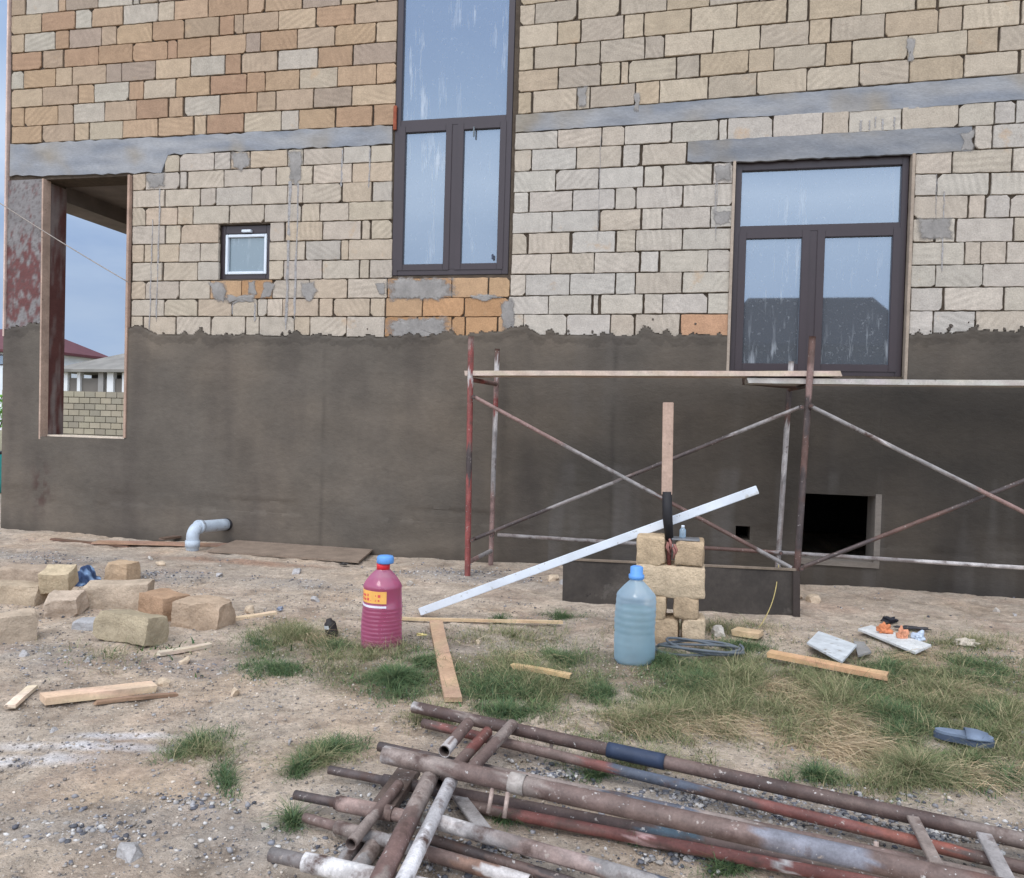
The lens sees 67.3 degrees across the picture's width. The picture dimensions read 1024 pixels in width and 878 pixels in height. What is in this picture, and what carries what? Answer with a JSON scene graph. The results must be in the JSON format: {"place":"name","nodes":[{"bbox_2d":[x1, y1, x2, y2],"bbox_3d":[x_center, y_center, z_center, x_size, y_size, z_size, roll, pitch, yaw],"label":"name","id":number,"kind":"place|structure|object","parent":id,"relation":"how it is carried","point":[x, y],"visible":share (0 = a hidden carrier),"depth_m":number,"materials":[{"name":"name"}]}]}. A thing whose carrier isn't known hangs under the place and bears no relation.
{"place":"outdoors","nodes":[
{"label":"outdoors","id":0,"kind":"place"},
{"bbox_2d":[0,0,126,355],"label":"sky","id":1,"kind":"structure","parent":0,"point":[94,296],"materials":[{"name":"blue"}]},
{"bbox_2d":[0,430,1023,877],"bbox_3d":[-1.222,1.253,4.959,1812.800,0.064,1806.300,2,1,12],"label":"ground","id":2,"kind":"structure","parent":0,"point":[946,610],"depth_m":3.58,"materials":[{"name":"soil"}]},
{"bbox_2d":[0,451,1,492],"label":"barrel","id":3,"kind":"object","parent":2,"relation":"on","point":[0,469],"visible":0.07,"depth_m":12.56,"materials":[{"name":"teal plastic"}]},
{"bbox_2d":[0,395,2,427],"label":"bush","id":4,"kind":"object","parent":2,"relation":"on","point":[1,396],"visible":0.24,"depth_m":16.19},
{"bbox_2d":[0,609,37,644],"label":"stone block","id":5,"kind":"object","parent":2,"relation":"on","point":[19,626],"depth_m":4.59,"materials":[{"name":"stone"}]},
{"bbox_2d":[4,685,37,708],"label":"timber board","id":6,"kind":"object","parent":2,"relation":"on","point":[18,699],"visible":1,"depth_m":3.60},
{"bbox_2d":[0,564,44,581],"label":"stone block","id":7,"kind":"object","parent":2,"relation":"on","point":[25,572],"depth_m":5.87,"materials":[{"name":"stone"}]},
{"bbox_2d":[18,649,29,656],"bbox_3d":[-2.722,1.192,4.275,0.064,0.046,0.048,2,1,28],"label":"loose stone","id":8,"kind":"object","parent":2,"relation":"on","point":[23,653],"visible":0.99,"depth_m":4.26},
{"bbox_2d":[0,580,49,606],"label":"stone block","id":9,"kind":"object","parent":2,"relation":"on","point":[23,593],"depth_m":5.45,"materials":[{"name":"stone"}]},
{"bbox_2d":[38,564,76,592],"bbox_3d":[-3.271,1.007,5.540,0.209,0.193,0.197,1,1,-9],"label":"stone block","id":10,"kind":"object","parent":9,"relation":"on","point":[53,576],"depth_m":5.48,"materials":[{"name":"stone"}]},
{"bbox_2d":[0,329,108,429],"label":"house","id":11,"kind":"structure","parent":2,"relation":"on","point":[74,353],"depth_m":51.37,"materials":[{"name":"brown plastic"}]},
{"bbox_2d":[50,725,59,732],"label":"loose stone","id":12,"kind":"object","parent":2,"relation":"on","point":[54,728],"visible":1,"depth_m":3.31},
{"bbox_2d":[1,390,123,448],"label":"boundary wall","id":13,"kind":"structure","parent":2,"relation":"on","point":[90,413],"depth_m":24.81,"materials":[{"name":"brick"}]},
{"bbox_2d":[43,588,87,617],"bbox_3d":[-3.036,1.119,5.227,0.225,0.184,0.207,1,1,-6],"label":"stone block","id":14,"kind":"object","parent":2,"relation":"on","point":[61,602],"depth_m":5.15,"materials":[{"name":"stone"}]},
{"bbox_2d":[72,617,93,630],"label":"stone block","id":15,"kind":"object","parent":2,"relation":"on","point":[83,624],"depth_m":4.88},
{"bbox_2d":[75,565,100,586],"bbox_3d":[-3.397,1.079,6.116,0.304,0.162,0.234,2,1,12],"label":"rag","id":16,"kind":"object","parent":2,"relation":"on","point":[86,573],"visible":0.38,"depth_m":6.07,"materials":[{"name":"fabric"}]},
{"bbox_2d":[50,538,130,547],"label":"timber board","id":17,"kind":"object","parent":2,"relation":"on","point":[71,540],"visible":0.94,"depth_m":8.10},
{"bbox_2d":[64,353,123,391],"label":"shed","id":18,"kind":"structure","parent":2,"relation":"on","point":[107,373],"depth_m":34.10,"materials":[{"name":"concrete"}]},
{"bbox_2d":[39,681,157,704],"bbox_3d":[-1.978,1.221,3.702,0.502,0.062,0.094,1,1,-36],"label":"timber board","id":19,"kind":"object","parent":2,"relation":"on","point":[87,694],"visible":1,"depth_m":3.67,"materials":[{"name":"wood"}]},
{"bbox_2d":[82,579,155,609],"bbox_3d":[-2.795,1.113,5.469,0.443,0.201,0.210,1,1,-12],"label":"stone block","id":20,"kind":"object","parent":2,"relation":"on","point":[110,593],"depth_m":5.38,"materials":[{"name":"stone"}]},
{"bbox_2d":[104,560,139,579],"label":"stone block","id":21,"kind":"object","parent":20,"relation":"on","point":[124,570],"depth_m":6.24,"materials":[{"name":"stone"}]},
{"bbox_2d":[117,839,144,862],"bbox_3d":[-1.191,1.286,2.407,0.078,0.057,0.058,2,1,33],"label":"loose stone","id":22,"kind":"object","parent":2,"relation":"on","point":[130,851],"visible":1,"depth_m":2.39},
{"bbox_2d":[92,608,169,646],"bbox_3d":[-2.315,1.141,4.673,0.432,0.202,0.212,2,1,20],"label":"stone block","id":23,"kind":"object","parent":2,"relation":"on","point":[115,624],"depth_m":4.60,"materials":[{"name":"stone"}]},
{"bbox_2d":[93,692,177,704],"bbox_3d":[-1.803,1.247,3.691,0.369,0.037,0.035,1,1,-34],"label":"timber board","id":24,"kind":"object","parent":2,"relation":"on","point":[133,698],"visible":1,"depth_m":3.68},
{"bbox_2d":[91,540,225,546],"bbox_3d":[-3.686,1.098,8.061,1.425,0.037,0.135,2,1,1],"label":"timber board","id":25,"kind":"object","parent":2,"relation":"on","point":[159,543],"visible":0.84,"depth_m":8.01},
{"bbox_2d":[138,588,189,620],"bbox_3d":[-2.407,1.152,5.311,0.312,0.191,0.215,2,1,34],"label":"stone block","id":26,"kind":"object","parent":2,"relation":"on","point":[158,600],"depth_m":5.24,"materials":[{"name":"stone"}]},
{"bbox_2d":[157,677,170,686],"bbox_3d":[-1.779,1.245,3.933,0.069,0.048,0.054,1,1,-17],"label":"loose stone","id":27,"kind":"object","parent":2,"relation":"on","point":[164,681],"visible":1,"depth_m":3.92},
{"bbox_2d":[159,536,180,539],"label":"timber board","id":28,"kind":"object","parent":2,"relation":"on","point":[167,537],"visible":0.3,"depth_m":8.24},
{"bbox_2d":[177,656,189,664],"bbox_3d":[-1.835,1.235,4.284,0.071,0.043,0.052,0,2,-44],"label":"loose stone","id":29,"kind":"object","parent":2,"relation":"on","point":[184,660],"visible":1,"depth_m":4.27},
{"bbox_2d":[156,642,211,655],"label":"timber board","id":30,"kind":"object","parent":2,"relation":"on","point":[183,649],"visible":1,"depth_m":4.45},
{"bbox_2d":[171,596,236,630],"bbox_3d":[-2.036,1.155,5.075,0.360,0.211,0.230,2,1,12],"label":"stone block","id":31,"kind":"object","parent":2,"relation":"on","point":[201,613],"depth_m":4.99,"materials":[{"name":"stone"}]},
{"bbox_2d":[230,688,238,696],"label":"loose stone","id":32,"kind":"object","parent":2,"relation":"on","point":[235,692],"visible":1,"depth_m":3.79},
{"bbox_2d":[244,606,253,613],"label":"loose stone","id":33,"kind":"object","parent":2,"relation":"on","point":[249,610],"visible":0.86,"depth_m":5.42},
{"bbox_2d":[236,611,276,620],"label":"timber board","id":34,"kind":"object","parent":2,"relation":"on","point":[262,614],"visible":0.7,"depth_m":5.34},
{"bbox_2d":[260,821,269,830],"bbox_3d":[-0.828,1.302,2.580,0.033,0.032,0.022,1,1,-24],"label":"loose stone","id":35,"kind":"object","parent":2,"relation":"on","point":[263,823],"visible":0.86,"depth_m":2.58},
{"bbox_2d":[207,540,372,562],"bbox_3d":[-2.169,1.123,7.933,1.677,0.038,0.970,2,1,12],"label":"plywood sheet","id":36,"kind":"object","parent":2,"relation":"on","point":[309,552],"visible":0.64,"depth_m":7.70,"materials":[{"name":"wood"}]},
{"bbox_2d":[291,568,300,573],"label":"loose stone","id":37,"kind":"object","parent":2,"relation":"on","point":[296,570],"visible":0.93,"depth_m":6.74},
{"bbox_2d":[324,618,337,638],"bbox_3d":[-1.154,1.207,4.896,0.076,0.125,0.077,-10,6,12],"label":"can","id":38,"kind":"object","parent":2,"relation":"on","point":[330,623],"visible":0.84,"depth_m":4.87,"materials":[{"name":"metal"}]},
{"bbox_2d":[337,842,364,860],"bbox_3d":[-0.516,1.311,2.421,0.049,0.049,0.177,2,1,9],"label":"scaffold pipe","id":39,"kind":"object","parent":2,"relation":"on","point":[346,853],"visible":0.29,"depth_m":2.40,"materials":[{"name":"metal"}]},
{"bbox_2d":[352,839,382,864],"bbox_3d":[-0.463,1.304,2.360,0.057,0.056,0.239,2,1,12],"label":"scaffold pipe","id":40,"kind":"object","parent":2,"relation":"on","point":[369,852],"visible":0.63,"depth_m":2.38,"materials":[{"name":"metal"}]},
{"bbox_2d":[267,846,425,877],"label":"scaffold pipe","id":41,"kind":"object","parent":40,"relation":"on","point":[316,864],"visible":0.82,"depth_m":2.24,"materials":[{"name":"metal"}]},
{"bbox_2d":[369,771,438,877],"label":"scaffold pipe","id":42,"kind":"object","parent":41,"relation":"on","point":[391,856],"visible":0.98,"depth_m":2.33,"materials":[{"name":"metal"}]},
{"bbox_2d":[377,741,1022,877],"bbox_3d":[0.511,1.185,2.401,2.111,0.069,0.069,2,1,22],"label":"scaffold pipe","id":43,"kind":"object","parent":42,"relation":"on","point":[876,862],"visible":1,"depth_m":2.37,"materials":[{"name":"metal"}]},
{"bbox_2d":[439,717,473,757],"bbox_3d":[-0.222,1.200,3.098,0.049,0.068,0.255,2,1,18],"label":"scaffold pipe","id":44,"kind":"object","parent":43,"relation":"on","point":[453,740],"visible":1,"depth_m":3.06,"materials":[{"name":"metal"}]},
{"bbox_2d":[486,788,493,813],"bbox_3d":[-0.073,1.227,2.610,0.016,0.081,0.045,2,1,23],"label":"peg","id":45,"kind":"object","parent":43,"relation":"hanging from","point":[490,800],"visible":1,"depth_m":2.60,"materials":[{"name":"paint"}]},
{"bbox_2d":[502,791,509,817],"bbox_3d":[-0.020,1.229,2.582,0.016,0.081,0.045,2,1,20],"label":"peg","id":46,"kind":"object","parent":43,"relation":"hanging from","point":[506,803],"visible":1,"depth_m":2.58,"materials":[{"name":"paint"}]},
{"bbox_2d":[396,777,457,877],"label":"scaffold pipe","id":47,"kind":"object","parent":41,"relation":"on","point":[409,868],"visible":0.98,"depth_m":2.33,"materials":[{"name":"metal"}]},
{"bbox_2d":[361,554,402,650],"bbox_3d":[-0.791,0.990,4.689,0.252,0.567,0.245,2,1,12],"label":"water bottle","id":48,"kind":"object","parent":2,"relation":"on","point":[382,605],"visible":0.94,"depth_m":4.61,"materials":[{"name":"pink plastic"}]},
{"bbox_2d":[301,812,532,877],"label":"scaffold pipe","id":49,"kind":"object","parent":2,"relation":"on","point":[461,862],"visible":0.73,"depth_m":2.36,"materials":[{"name":"metal"}]},
{"bbox_2d":[429,620,461,701],"bbox_3d":[-0.401,1.250,4.456,0.091,0.030,1.480,1,1,-9],"label":"timber board","id":50,"kind":"object","parent":2,"relation":"on","point":[446,670],"visible":0.96,"depth_m":4.24,"materials":[{"name":"wood"}]},
{"bbox_2d":[402,617,562,623],"bbox_3d":[-0.238,1.254,5.322,1.181,0.039,0.034,2,1,3],"label":"timber board","id":51,"kind":"object","parent":2,"relation":"on","point":[480,620],"visible":0.85,"depth_m":5.31,"materials":[{"name":"wood"}]},
{"bbox_2d":[416,832,574,877],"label":"scaffold pipe","id":52,"kind":"object","parent":2,"relation":"on","point":[534,871],"visible":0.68,"depth_m":2.38,"materials":[{"name":"metal"}]},
{"bbox_2d":[292,790,427,826],"bbox_3d":[-0.482,1.248,2.591,0.573,0.051,0.051,2,1,17],"label":"scaffold pipe","id":53,"kind":"object","parent":52,"relation":"on","point":[356,806],"visible":0.6,"depth_m":2.59,"materials":[{"name":"metal"}]},
{"bbox_2d":[436,815,667,877],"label":"scaffold pipe","id":54,"kind":"object","parent":52,"relation":"on","point":[567,858],"visible":0.98,"depth_m":2.33,"materials":[{"name":"metal"}]},
{"bbox_2d":[0,569,1023,877],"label":"grit","id":55,"kind":"object","parent":2,"relation":"on","point":[214,829],"visible":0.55,"depth_m":3.62,"materials":[{"name":"gravel"}]},
{"bbox_2d":[1,0,1023,597],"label":"house","id":56,"kind":"structure","parent":2,"relation":"on","point":[347,226],"depth_m":7.54,"materials":[{"name":"brick"}]},
{"bbox_2d":[0,203,128,282],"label":"cable","id":57,"kind":"object","parent":56,"relation":"attached to","point":[65,244],"visible":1,"depth_m":8.57,"materials":[{"name":"rubber"}]},
{"bbox_2d":[185,518,232,550],"bbox_3d":[-3.144,1.002,7.996,0.142,0.357,0.644,2,1,19],"label":"drain pipe","id":58,"kind":"object","parent":56,"relation":"attached to","point":[196,529],"visible":0.99,"depth_m":7.80,"materials":[{"name":"grey plastic"}]},
{"bbox_2d":[221,225,269,278],"bbox_3d":[-2.845,-1.998,8.253,0.592,0.572,0.115,2,1,12],"label":"window","id":59,"kind":"structure","parent":56,"relation":"in","point":[245,250],"depth_m":8.24,"materials":[{"name":"glass"}]},
{"bbox_2d":[392,0,515,275],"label":"window","id":60,"kind":"structure","parent":56,"relation":"in","point":[455,79],"depth_m":7.70,"materials":[{"name":"glass"}]},
{"bbox_2d":[729,156,908,376],"bbox_3d":[2.793,-1.564,7.049,1.484,1.969,0.085,2,1,12],"label":"window","id":61,"kind":"structure","parent":56,"relation":"in","point":[819,246],"depth_m":7.02,"materials":[{"name":"glass"}]},
{"bbox_2d":[64,613,1020,845],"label":"weeds","id":62,"kind":"object","parent":2,"relation":"on","point":[513,680],"visible":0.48,"depth_m":4.07,"materials":[{"name":"plant"}]},
{"bbox_2d":[548,574,558,581],"bbox_3d":[0.359,1.222,6.755,0.093,0.059,0.074,1,1,-10],"label":"loose stone","id":63,"kind":"object","parent":2,"relation":"on","point":[553,577],"visible":1,"depth_m":6.72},
{"bbox_2d":[146,608,1023,877],"bbox_3d":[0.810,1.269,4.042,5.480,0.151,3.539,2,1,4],"label":"grass","id":64,"kind":"structure","parent":2,"relation":"on","point":[393,674],"depth_m":3.87,"materials":[{"name":"plant"}]},
{"bbox_2d":[419,486,758,614],"bbox_3d":[0.457,0.778,5.200,2.286,1.031,0.030,2,1,14],"label":"straightedge","id":65,"kind":"object","parent":2,"relation":"on","point":[609,543],"visible":1,"depth_m":5.17,"materials":[{"name":"metal"}]},
{"bbox_2d":[327,765,887,877],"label":"scaffold pipe","id":66,"kind":"object","parent":2,"relation":"on","point":[559,811],"visible":0.56,"depth_m":2.59,"materials":[{"name":"metal"}]},
{"bbox_2d":[373,767,420,807],"bbox_3d":[-0.417,1.257,2.748,0.085,0.030,0.336,2,1,10],"label":"steel strip","id":67,"kind":"object","parent":66,"relation":"on","point":[406,777],"visible":0.42,"depth_m":2.78,"materials":[{"name":"metal"}]},
{"bbox_2d":[345,779,403,849],"bbox_3d":[-0.448,1.236,2.544,0.038,0.058,0.368,2,1,15],"label":"scaffold pipe","id":68,"kind":"object","parent":67,"relation":"on","point":[362,829],"visible":0.99,"depth_m":2.50,"materials":[{"name":"metal"}]},
{"bbox_2d":[435,726,491,790],"bbox_3d":[-0.180,1.219,2.955,0.045,0.045,0.500,2,1,18],"label":"scaffold pipe","id":69,"kind":"object","parent":66,"relation":"on","point":[474,746],"visible":0.63,"depth_m":3.00,"materials":[{"name":"metal"}]},
{"bbox_2d":[451,795,490,827],"bbox_3d":[-0.135,1.278,2.615,0.050,0.012,0.344,1,1,-24],"label":"steel strip","id":70,"kind":"object","parent":66,"relation":"on","point":[469,810],"visible":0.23,"depth_m":2.63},
{"bbox_2d":[614,565,655,665],"bbox_3d":[0.730,1.036,4.553,0.247,0.570,0.241,2,1,12],"label":"water bottle","id":71,"kind":"object","parent":2,"relation":"on","point":[636,576],"visible":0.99,"depth_m":4.51,"materials":[{"name":"plastic"}]},
{"bbox_2d":[634,612,678,643],"bbox_3d":[0.951,1.255,5.036,0.288,0.222,0.219,2,1,12],"label":"stone block","id":72,"kind":"object","parent":2,"relation":"on","point":[667,626],"depth_m":4.93,"materials":[{"name":"stone"}]},
{"bbox_2d":[644,595,666,618],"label":"stone block","id":73,"kind":"object","parent":72,"relation":"on","point":[661,604],"depth_m":4.93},
{"bbox_2d":[635,560,704,598],"bbox_3d":[1.031,0.911,5.013,0.449,0.216,0.225,2,1,12],"label":"stone block","id":74,"kind":"object","parent":73,"relation":"on","point":[671,580],"depth_m":4.91,"materials":[{"name":"stone"}]},
{"bbox_2d":[636,532,665,565],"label":"stone block","id":75,"kind":"object","parent":74,"relation":"on","point":[650,548],"depth_m":4.94,"materials":[{"name":"stone"}]},
{"bbox_2d":[661,402,677,564],"bbox_3d":[1.015,0.291,4.932,0.125,1.051,0.082,2,1,12],"label":"batten","id":76,"kind":"object","parent":74,"relation":"on","point":[667,452],"visible":1,"depth_m":4.92,"materials":[{"name":"wood"}]},
{"bbox_2d":[674,537,704,567],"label":"stone block","id":77,"kind":"object","parent":74,"relation":"on","point":[690,553],"depth_m":4.89,"materials":[{"name":"stone"}]},
{"bbox_2d":[672,536,699,540],"bbox_3d":[1.117,0.643,4.955,0.180,0.012,0.100,2,1,12],"label":"steel float","id":78,"kind":"object","parent":77,"relation":"on","point":[686,538],"visible":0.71,"depth_m":4.92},
{"bbox_2d":[470,800,879,877],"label":"scaffold pipe","id":79,"kind":"object","parent":2,"relation":"on","point":[679,846],"visible":0.95,"depth_m":2.48,"materials":[{"name":"metal"}]},
{"bbox_2d":[562,558,799,616],"bbox_3d":[1.275,1.149,5.909,1.786,0.405,0.100,2,1,11],"label":"formwork panel","id":80,"kind":"object","parent":2,"relation":"on","point":[741,589],"visible":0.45,"depth_m":5.84,"materials":[{"name":"wood"}]},
{"bbox_2d":[759,565,778,627],"bbox_3d":[1.900,1.144,5.631,0.034,0.345,0.688,2,1,29],"label":"wire","id":81,"kind":"object","parent":80,"relation":"attached to","point":[770,605],"visible":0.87,"depth_m":5.57,"materials":[{"name":"metal"}]},
{"bbox_2d":[682,855,692,862],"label":"loose stone","id":82,"kind":"object","parent":2,"relation":"on","point":[686,857],"visible":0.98,"depth_m":2.46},
{"bbox_2d":[681,613,704,643],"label":"stone block","id":83,"kind":"object","parent":2,"relation":"on","point":[692,629],"depth_m":4.88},
{"bbox_2d":[673,595,697,619],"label":"stone block","id":84,"kind":"object","parent":83,"relation":"on","point":[685,607],"depth_m":4.89,"materials":[{"name":"stone"}]},
{"bbox_2d":[655,637,744,656],"bbox_3d":[1.140,1.269,4.683,0.535,0.078,0.300,2,1,12],"label":"hose","id":85,"kind":"object","parent":2,"relation":"on","point":[675,643],"visible":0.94,"depth_m":4.67,"materials":[{"name":"rubber"}]},
{"bbox_2d":[710,627,723,636],"bbox_3d":[1.377,1.298,5.157,0.076,0.073,0.097,2,1,-4],"label":"loose stone","id":86,"kind":"object","parent":2,"relation":"on","point":[718,629],"visible":0.88,"depth_m":5.13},
{"bbox_2d":[421,718,1023,874],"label":"scaffold pipe","id":87,"kind":"object","parent":2,"relation":"on","point":[882,833],"visible":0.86,"depth_m":2.73,"materials":[{"name":"metal"}]},
{"bbox_2d":[468,719,517,765],"bbox_3d":[-0.079,1.208,3.018,0.047,0.062,0.448,2,1,21],"label":"scaffold pipe","id":88,"kind":"object","parent":87,"relation":"on","point":[488,750],"visible":0.88,"depth_m":3.01,"materials":[{"name":"metal"}]},
{"bbox_2d":[410,701,1023,848],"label":"scaffold pipe","id":89,"kind":"object","parent":87,"relation":"on","point":[867,806],"visible":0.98,"depth_m":2.84,"materials":[{"name":"metal"}]},
{"bbox_2d":[907,815,943,864],"bbox_3d":[1.303,1.267,2.430,0.038,0.022,0.311,2,1,16],"label":"steel strip","id":90,"kind":"object","parent":87,"relation":"on","point":[925,841],"visible":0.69,"depth_m":2.41,"materials":[{"name":"metal"}]},
{"bbox_2d":[976,832,1014,877],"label":"steel strip","id":91,"kind":"object","parent":87,"relation":"on","point":[995,857],"visible":1,"depth_m":2.34,"materials":[{"name":"metal"}]},
{"bbox_2d":[464,336,1023,575],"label":"scaffold","id":92,"kind":"object","parent":2,"relation":"on","point":[807,407],"visible":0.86,"depth_m":6.58,"materials":[{"name":"metal"}]},
{"bbox_2d":[464,371,841,377],"bbox_3d":[1.135,-0.555,6.600,3.146,0.084,0.296,2,1,12],"label":"deck plank","id":93,"kind":"object","parent":92,"relation":"on","point":[680,374],"visible":0.99,"depth_m":6.48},
{"bbox_2d":[742,378,795,388],"bbox_3d":[2.227,-0.485,6.683,0.440,0.078,0.216,2,1,12],"label":"timber offcut","id":94,"kind":"object","parent":92,"relation":"on","point":[774,386],"visible":0.4,"depth_m":6.62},
{"bbox_2d":[745,378,1023,386],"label":"deck plank","id":95,"kind":"object","parent":92,"relation":"on","point":[886,382],"visible":1,"depth_m":6.12,"materials":[{"name":"wood"}]},
{"bbox_2d":[731,627,762,638],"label":"stone block","id":96,"kind":"object","parent":2,"relation":"on","point":[744,632],"visible":0.93,"depth_m":5.11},
{"bbox_2d":[805,594,819,602],"bbox_3d":[2.451,1.304,6.266,0.088,0.080,0.119,2,1,-2],"label":"loose stone","id":97,"kind":"object","parent":2,"relation":"on","point":[812,598],"visible":0.97,"depth_m":6.22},
{"bbox_2d":[767,649,888,680],"bbox_3d":[1.804,1.294,4.411,0.653,0.036,0.089,2,1,33],"label":"timber board","id":98,"kind":"object","parent":2,"relation":"on","point":[842,667],"visible":0.94,"depth_m":4.38,"materials":[{"name":"wood"}]},
{"bbox_2d":[807,631,856,662],"bbox_3d":[1.974,1.286,4.771,0.270,0.026,0.577,2,1,35],"label":"tile","id":99,"kind":"object","parent":2,"relation":"on","point":[837,649],"visible":0.93,"depth_m":4.76,"materials":[{"name":"tile"}]},
{"bbox_2d":[854,641,870,656],"bbox_3d":[2.189,1.312,4.795,0.083,0.022,0.327,2,1,19],"label":"tile chip","id":100,"kind":"object","parent":2,"relation":"on","point":[862,648],"visible":1,"depth_m":4.77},
{"bbox_2d":[880,616,898,622],"bbox_3d":[2.766,1.318,5.625,0.128,0.041,0.080,2,1,12],"label":"scrap","id":101,"kind":"object","parent":2,"relation":"on","point":[887,619],"visible":1,"depth_m":5.62,"materials":[{"name":"plastic"}]},
{"bbox_2d":[858,625,930,653],"bbox_3d":[2.526,1.312,5.057,0.203,0.035,0.655,1,1,-9],"label":"drip board","id":102,"kind":"object","parent":2,"relation":"on","point":[908,644],"visible":0.93,"depth_m":4.97,"materials":[{"name":"plastic"}]},
{"bbox_2d":[876,622,893,633],"bbox_3d":[2.507,1.266,5.168,0.109,0.076,0.055,2,1,12],"label":"scrap","id":103,"kind":"object","parent":102,"relation":"on","point":[883,627],"visible":1,"depth_m":5.15,"materials":[{"name":"fabric"}]},
{"bbox_2d":[896,625,908,638],"bbox_3d":[2.560,1.263,5.036,0.084,0.086,0.052,2,1,12],"label":"scrap","id":104,"kind":"object","parent":102,"relation":"on","point":[901,633],"visible":1,"depth_m":5.03,"materials":[{"name":"fabric"}]},
{"bbox_2d":[910,630,925,640],"bbox_3d":[2.649,1.276,5.014,0.090,0.066,0.060,2,1,29],"label":"scrap","id":105,"kind":"object","parent":102,"relation":"on","point":[919,635],"visible":1,"depth_m":5.00,"materials":[{"name":"fabric"}]},
{"bbox_2d":[893,625,930,629],"bbox_3d":[2.817,1.327,5.413,0.258,0.025,0.055,2,1,12],"label":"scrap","id":106,"kind":"object","parent":2,"relation":"on","point":[912,627],"visible":0.88,"depth_m":5.40,"materials":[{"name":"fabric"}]},
{"bbox_2d":[933,727,994,748],"bbox_3d":[2.004,1.313,3.405,0.231,0.058,0.124,2,1,12],"label":"slipper","id":107,"kind":"object","parent":2,"relation":"on","point":[972,737],"visible":1,"depth_m":3.38,"materials":[{"name":"rubber"}]},
{"bbox_2d":[952,637,980,646],"bbox_3d":[2.984,1.328,5.039,0.175,0.046,0.097,2,1,12],"label":"rubble lump","id":108,"kind":"object","parent":2,"relation":"on","point":[964,642],"visible":0.94,"depth_m":5.02,"materials":[{"name":"stone"}]},
{"bbox_2d":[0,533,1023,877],"bbox_3d":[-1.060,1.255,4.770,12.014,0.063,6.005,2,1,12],"label":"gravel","id":109,"kind":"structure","parent":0,"point":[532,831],"depth_m":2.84,"materials":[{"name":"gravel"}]},
{"bbox_2d":[22,598,1023,814],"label":"dry grass","id":110,"kind":"structure","parent":0,"point":[730,697],"depth_m":3.82,"materials":[{"name":"plant"}]},
{"bbox_2d":[511,663,571,678],"bbox_3d":[0.155,1.249,4.141,0.340,0.030,0.042,2,1,21],"label":"timber board","id":111,"kind":"object","parent":110,"relation":"on","point":[553,671],"visible":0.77,"depth_m":4.12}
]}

